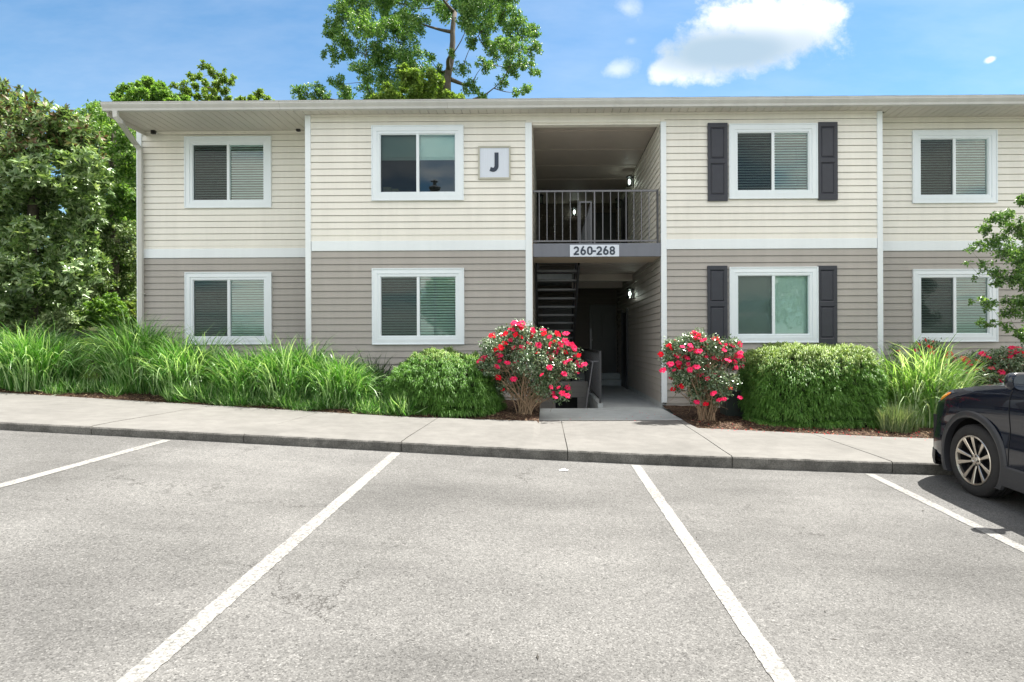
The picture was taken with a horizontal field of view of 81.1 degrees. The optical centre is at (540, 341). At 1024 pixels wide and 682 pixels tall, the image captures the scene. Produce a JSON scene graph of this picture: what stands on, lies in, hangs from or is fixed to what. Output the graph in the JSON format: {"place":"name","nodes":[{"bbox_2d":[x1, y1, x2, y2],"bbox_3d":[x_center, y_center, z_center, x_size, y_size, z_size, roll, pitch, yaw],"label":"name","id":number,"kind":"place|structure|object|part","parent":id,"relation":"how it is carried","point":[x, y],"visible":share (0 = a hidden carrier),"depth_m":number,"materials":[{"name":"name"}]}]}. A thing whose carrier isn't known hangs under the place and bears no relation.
{"place":"outdoors","nodes":[
{"label":"outdoors","id":0,"kind":"place"},
{"bbox_2d":[0,280,685,421],"bbox_3d":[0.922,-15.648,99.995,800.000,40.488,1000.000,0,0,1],"label":"ground","id":1,"kind":"structure","parent":0,"point":[79,333],"depth_m":16.41,"materials":[{"name":"brown soil"}]},
{"bbox_2d":[0,305,80,340],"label":"shrub","id":2,"kind":"object","parent":1,"relation":"on","point":[62,320],"visible":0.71,"depth_m":12.98,"materials":[{"name":"green plant"}]},
{"bbox_2d":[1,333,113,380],"bbox_3d":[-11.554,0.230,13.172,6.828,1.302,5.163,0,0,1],"label":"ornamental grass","id":3,"kind":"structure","parent":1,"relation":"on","point":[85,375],"depth_m":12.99,"materials":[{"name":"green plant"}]},
{"bbox_2d":[0,76,115,342],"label":"magnolia tree","id":4,"kind":"object","parent":1,"relation":"on","point":[60,264],"visible":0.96,"depth_m":13.02,"materials":[{"name":"green plant"}]},
{"bbox_2d":[73,291,130,344],"bbox_3d":[-10.486,-0.457,14.401,1.784,1.562,1.007,0,0,16],"label":"shrub","id":5,"kind":"object","parent":1,"relation":"on","point":[112,305],"visible":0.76,"depth_m":14.22,"materials":[{"name":"green plant"}]},
{"bbox_2d":[73,99,136,327],"bbox_3d":[-11.899,-3.470,16.675,3.004,6.724,2.256,0,0,1],"label":"vine covered tree","id":6,"kind":"object","parent":1,"relation":"on","point":[118,237],"visible":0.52,"depth_m":16.29,"materials":[{"name":"green plant"}]},
{"bbox_2d":[88,99,134,288],"bbox_3d":[-14.258,-4.517,20.093,2.978,7.225,2.265,0,0,1],"label":"hillside tree","id":7,"kind":"object","parent":1,"relation":"on","point":[110,123],"visible":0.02,"depth_m":19.93,"materials":[{"name":"green plant"}]},
{"bbox_2d":[119,298,136,332],"bbox_3d":[-10.403,-0.462,15.230,0.723,1.351,1.172,0,0,-43],"label":"shrub","id":8,"kind":"object","parent":1,"relation":"on","point":[132,307],"visible":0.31,"depth_m":14.86,"materials":[{"name":"green plant"}]},
{"bbox_2d":[109,75,192,100],"bbox_3d":[-14.489,-5.638,22.040,4.256,8.880,1.921,0,0,14],"label":"round tree","id":9,"kind":"object","parent":1,"relation":"on","point":[146,88],"visible":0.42,"depth_m":21.87,"materials":[{"name":"green plant"}]},
{"bbox_2d":[168,60,237,100],"bbox_3d":[-13.479,-6.524,24.179,2.215,10.208,3.902,0,0,-41],"label":"young tree","id":10,"kind":"object","parent":1,"relation":"on","point":[216,84],"visible":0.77,"depth_m":24.24,"materials":[{"name":"green plant"}]},
{"bbox_2d":[234,88,274,100],"bbox_3d":[-12.060,-6.153,25.261,1.773,9.512,1.401,0,0,1],"label":"sapling","id":11,"kind":"object","parent":1,"relation":"on","point":[258,94],"visible":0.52,"depth_m":24.98,"materials":[{"name":"green plant"}]},
{"bbox_2d":[0,374,539,422],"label":"mulch bed","id":12,"kind":"object","parent":1,"relation":"on","point":[510,404],"visible":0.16,"depth_m":9.50,"materials":[{"name":"brown wood"}]},
{"bbox_2d":[0,322,31,345],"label":"ornamental grass","id":13,"kind":"object","parent":12,"relation":"on","point":[9,333],"depth_m":10.45,"materials":[{"name":"green plant"}]},
{"bbox_2d":[0,315,99,391],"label":"ornamental grass","id":14,"kind":"object","parent":12,"relation":"on","point":[27,363],"depth_m":9.74,"materials":[{"name":"green plant"}]},
{"bbox_2d":[0,375,136,396],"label":"grass","id":15,"kind":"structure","parent":12,"relation":"on","point":[80,386],"depth_m":9.78,"materials":[{"name":"green plant"}]},
{"bbox_2d":[59,310,202,393],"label":"ornamental grass","id":16,"kind":"object","parent":12,"relation":"on","point":[114,356],"depth_m":10.05,"materials":[{"name":"green plant"}]},
{"bbox_2d":[119,326,260,397],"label":"ornamental grass","id":17,"kind":"object","parent":12,"relation":"on","point":[178,367],"depth_m":9.72,"materials":[{"name":"green plant"}]},
{"bbox_2d":[192,336,297,400],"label":"ornamental grass","id":18,"kind":"object","parent":12,"relation":"on","point":[227,377],"depth_m":9.59,"materials":[{"name":"green plant"}]},
{"bbox_2d":[222,330,353,404],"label":"ornamental grass","id":19,"kind":"object","parent":12,"relation":"on","point":[282,372],"depth_m":9.59,"materials":[{"name":"green plant"}]},
{"bbox_2d":[162,377,428,416],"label":"grass","id":20,"kind":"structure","parent":12,"relation":"on","point":[368,405],"depth_m":9.38,"materials":[{"name":"green plant"}]},
{"bbox_2d":[288,348,388,408],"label":"ornamental grass","id":21,"kind":"object","parent":12,"relation":"on","point":[336,381],"depth_m":9.50,"materials":[{"name":"green plant"}]},
{"bbox_2d":[336,349,403,393],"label":"ornamental grass","id":22,"kind":"object","parent":12,"relation":"on","point":[381,372],"depth_m":10.71,"materials":[{"name":"green plant"}]},
{"bbox_2d":[380,346,507,417],"bbox_3d":[-1.592,0.655,9.971,2.092,1.183,1.793,0,0,1],"label":"thread cypress","id":23,"kind":"object","parent":12,"relation":"on","point":[450,382],"visible":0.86,"depth_m":9.36,"materials":[{"name":"green plant"}]},
{"bbox_2d":[475,318,588,414],"bbox_3d":[-0.126,0.394,9.703,1.815,1.580,1.070,0,0,10],"label":"rose bush","id":24,"kind":"object","parent":12,"relation":"on","point":[555,351],"visible":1,"depth_m":9.62,"materials":[{"name":"red plant"}]},
{"bbox_2d":[289,0,543,99],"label":"maple tree","id":25,"kind":"object","parent":1,"relation":"on","point":[469,11],"visible":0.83,"depth_m":30.19,"materials":[{"name":"green plant"}]},
{"bbox_2d":[369,62,465,98],"bbox_3d":[-5.386,-6.133,25.636,3.897,11.447,3.029,0,0,-25],"label":"olive green tree","id":26,"kind":"object","parent":1,"relation":"on","point":[416,83],"visible":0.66,"depth_m":25.11,"materials":[{"name":"green plant"}]},
{"bbox_2d":[100,94,1023,413],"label":"apartment building","id":27,"kind":"structure","parent":1,"relation":"on","point":[752,222],"depth_m":11.39,"materials":[{"name":"beige plastic"}]},
{"bbox_2d":[184,136,271,207],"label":"window","id":28,"kind":"structure","parent":27,"relation":"in","point":[220,171],"depth_m":12.27,"materials":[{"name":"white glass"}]},
{"bbox_2d":[184,272,272,344],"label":"window","id":29,"kind":"structure","parent":27,"relation":"in","point":[214,302],"depth_m":12.27,"materials":[{"name":"white glass"}]},
{"bbox_2d":[383,187,391,191],"bbox_3d":[-2.953,-2.896,11.554,0.150,0.180,0.090,0,0,1],"label":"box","id":30,"kind":"object","parent":27,"relation":"on","point":[387,189],"visible":0.49,"depth_m":11.51,"materials":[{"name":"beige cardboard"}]},
{"bbox_2d":[371,125,463,200],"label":"window","id":31,"kind":"structure","parent":27,"relation":"in","point":[424,162],"depth_m":11.46,"materials":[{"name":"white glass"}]},
{"bbox_2d":[372,268,464,364],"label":"window","id":32,"kind":"structure","parent":27,"relation":"in","point":[411,306],"depth_m":11.42,"materials":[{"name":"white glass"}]},
{"bbox_2d":[478,146,510,178],"bbox_3d":[-0.868,-3.399,11.331,0.615,0.622,0.045,0,0,1],"label":"letter sign","id":33,"kind":"object","parent":27,"relation":"attached to","point":[494,162],"visible":1,"depth_m":11.33,"materials":[{"name":"beige"}]},
{"bbox_2d":[537,192,538,273],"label":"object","id":34,"kind":"structure","parent":27,"relation":"in","point":[537,192],"depth_m":15.82,"materials":[{"name":"grey paint"}]},
{"bbox_2d":[543,305,571,369],"bbox_3d":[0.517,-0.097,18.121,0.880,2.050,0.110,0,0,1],"label":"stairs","id":35,"kind":"structure","parent":27,"relation":"in","point":[545,310],"depth_m":18.11,"materials":[{"name":"black metal"}]},
{"bbox_2d":[555,397,576,407],"bbox_3d":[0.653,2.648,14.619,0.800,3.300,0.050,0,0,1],"label":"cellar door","id":36,"kind":"structure","parent":27,"relation":"in","point":[573,400],"depth_m":14.59,"materials":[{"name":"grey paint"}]},
{"bbox_2d":[572,207,576,215],"bbox_3d":[1.033,-3.951,18.079,0.170,0.275,0.186,0,0,1],"label":"wall lantern","id":37,"kind":"object","parent":27,"relation":"attached to","point":[574,211],"depth_m":18.07,"materials":[{"name":"white glass"}]},
{"bbox_2d":[570,245,618,256],"bbox_3d":[1.027,-1.724,11.293,0.929,0.222,0.022,0,0,1],"label":"number sign","id":38,"kind":"object","parent":27,"relation":"attached to","point":[594,250],"visible":1,"depth_m":11.29,"materials":[{"name":"white plastic"}]},
{"bbox_2d":[589,305,615,371],"bbox_3d":[1.897,-0.102,18.107,0.800,2.050,0.110,0,0,1],"label":"door","id":39,"kind":"structure","parent":27,"relation":"in","point":[602,318],"depth_m":18.10,"materials":[{"name":"grey paint"}]},
{"bbox_2d":[592,213,615,242],"bbox_3d":[1.852,-2.892,18.130,0.870,2.050,0.065,0,0,1],"label":"door","id":40,"kind":"structure","parent":27,"relation":"in","point":[598,216],"depth_m":18.10,"materials":[{"name":"grey paint"}]},
{"bbox_2d":[615,198,620,207],"bbox_3d":[2.224,-3.976,17.079,0.186,0.275,0.170,0,0,1],"label":"wall lantern","id":41,"kind":"object","parent":27,"relation":"attached to","point":[616,199],"depth_m":17.06,"materials":[{"name":"black plastic"}]},
{"bbox_2d":[621,309,627,388],"bbox_3d":[2.309,0.186,16.328,0.045,2.130,1.060,0,0,1],"label":"door","id":42,"kind":"structure","parent":27,"relation":"in","point":[624,316],"depth_m":16.29,"materials":[{"name":"grey paint"}]},
{"bbox_2d":[621,192,627,242],"bbox_3d":[2.297,-2.934,16.328,0.045,2.130,1.060,0,0,1],"label":"door","id":43,"kind":"structure","parent":27,"relation":"in","point":[624,214],"depth_m":16.20,"materials":[{"name":"grey paint"}]},
{"bbox_2d":[626,175,633,186],"bbox_3d":[2.201,-3.956,14.679,0.186,0.275,0.170,0,0,1],"label":"wall lantern","id":44,"kind":"object","parent":27,"relation":"attached to","point":[632,180],"depth_m":14.65,"materials":[{"name":"black plastic"}]},
{"bbox_2d":[627,287,633,298],"bbox_3d":[2.211,-1.206,14.679,0.186,0.275,0.170,0,0,1],"label":"wall lantern","id":45,"kind":"object","parent":27,"relation":"attached to","point":[630,293],"depth_m":14.66,"materials":[{"name":"black plastic"}]},
{"bbox_2d":[728,123,817,198],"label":"window","id":46,"kind":"structure","parent":27,"relation":"in","point":[767,160],"depth_m":11.35,"materials":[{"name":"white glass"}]},
{"bbox_2d":[729,266,818,342],"bbox_3d":[4.412,-0.700,11.330,1.667,1.434,0.142,0,0,1],"label":"window","id":47,"kind":"structure","parent":27,"relation":"in","point":[767,304],"depth_m":11.39,"materials":[{"name":"white glass"}]},
{"bbox_2d":[912,269,998,355],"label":"window","id":48,"kind":"structure","parent":27,"relation":"in","point":[940,297],"depth_m":11.66,"materials":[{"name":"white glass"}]},
{"bbox_2d":[0,392,953,474],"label":"sidewalk","id":49,"kind":"structure","parent":0,"point":[669,442],"depth_m":7.35,"materials":[{"name":"concrete"}]},
{"bbox_2d":[0,430,1023,681],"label":"parking lot","id":50,"kind":"structure","parent":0,"point":[406,566],"depth_m":3.69,"materials":[{"name":"grey asphalt"}]},
{"bbox_2d":[0,440,169,487],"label":"parking line","id":51,"kind":"object","parent":50,"relation":"on","point":[15,481],"visible":1,"depth_m":5.54,"materials":[{"name":"paint"}]},
{"bbox_2d":[116,452,399,681],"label":"parking line","id":52,"kind":"object","parent":50,"relation":"on","point":[144,668],"visible":1,"depth_m":3.20,"materials":[{"name":"paint"}]},
{"bbox_2d":[631,465,796,681],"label":"parking line","id":53,"kind":"object","parent":50,"relation":"on","point":[774,666],"visible":1,"depth_m":3.46,"materials":[{"name":"paint"}]},
{"bbox_2d":[867,474,1023,551],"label":"parking line","id":54,"kind":"object","parent":50,"relation":"on","point":[1005,540],"visible":1,"depth_m":5.20,"materials":[{"name":"paint"}]},
{"bbox_2d":[932,372,1023,496],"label":"parked car","id":55,"kind":"object","parent":50,"relation":"on","point":[978,443],"visible":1,"depth_m":5.74,"materials":[{"name":"black paint"}]},
{"bbox_3d":[4.250,0.797,4.874,0.107,0.800,1.070,0,0,1],"label":"door","id":56,"kind":"part","parent":55,"relation":"part of","materials":[{"name":"black paint"}]},
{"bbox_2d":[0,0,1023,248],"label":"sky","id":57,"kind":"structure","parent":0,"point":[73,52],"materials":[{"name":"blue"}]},
{"bbox_2d":[539,408,681,419],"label":"path","id":58,"kind":"structure","parent":0,"point":[598,414],"depth_m":10.37,"materials":[{"name":"concrete"}]},
{"bbox_2d":[663,405,932,437],"bbox_3d":[8.200,1.346,9.852,11.805,0.342,2.856,0,0,1],"label":"mulch bed","id":59,"kind":"object","parent":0,"point":[682,412],"visible":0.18,"depth_m":9.15,"materials":[{"name":"brown wood"}]},
{"bbox_2d":[657,327,745,420],"bbox_3d":[2.618,0.526,9.687,1.536,1.550,0.971,0,0,1],"label":"rose bush","id":60,"kind":"object","parent":59,"relation":"on","point":[692,348],"visible":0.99,"depth_m":9.53,"materials":[{"name":"red plant"}]},
{"bbox_2d":[720,389,745,416],"bbox_3d":[3.381,1.055,10.342,0.480,0.460,0.390,0,0,1],"label":"utility box","id":61,"kind":"object","parent":59,"relation":"on","point":[731,409],"visible":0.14,"depth_m":10.17,"materials":[{"name":"green metal"}]},
{"bbox_2d":[732,341,888,429],"bbox_3d":[4.433,0.701,9.999,2.316,1.451,1.917,0,0,1],"label":"hedge","id":62,"kind":"object","parent":59,"relation":"on","point":[795,384],"visible":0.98,"depth_m":9.28,"materials":[{"name":"green plant"}]},
{"bbox_2d":[859,343,933,372],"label":"ornamental grass","id":63,"kind":"object","parent":59,"relation":"on","point":[889,358],"depth_m":10.10,"materials":[{"name":"green plant"}]},
{"bbox_2d":[871,401,924,433],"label":"ornamental grass","id":64,"kind":"object","parent":59,"relation":"on","point":[901,420],"depth_m":9.01,"materials":[{"name":"plant"}]},
{"bbox_2d":[887,337,950,366],"bbox_3d":[6.841,0.628,10.727,1.422,1.432,0.859,0,0,1],"label":"rose bush","id":65,"kind":"object","parent":59,"relation":"on","point":[926,340],"visible":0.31,"depth_m":10.67,"materials":[{"name":"green plant"}]},
{"bbox_2d":[856,331,1000,427],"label":"ornamental grass","id":66,"kind":"object","parent":59,"relation":"on","point":[926,386],"depth_m":9.45,"materials":[{"name":"green plant"}]},
{"bbox_2d":[941,344,1023,386],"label":"rose bush","id":67,"kind":"object","parent":59,"relation":"on","point":[1012,358],"visible":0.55,"depth_m":10.37,"materials":[{"name":"green plant"}]},
{"bbox_2d":[961,193,1023,343],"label":"tree","id":68,"kind":"object","parent":59,"relation":"on","point":[1016,255],"visible":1,"depth_m":9.50,"materials":[{"name":"green plant"}]}
]}

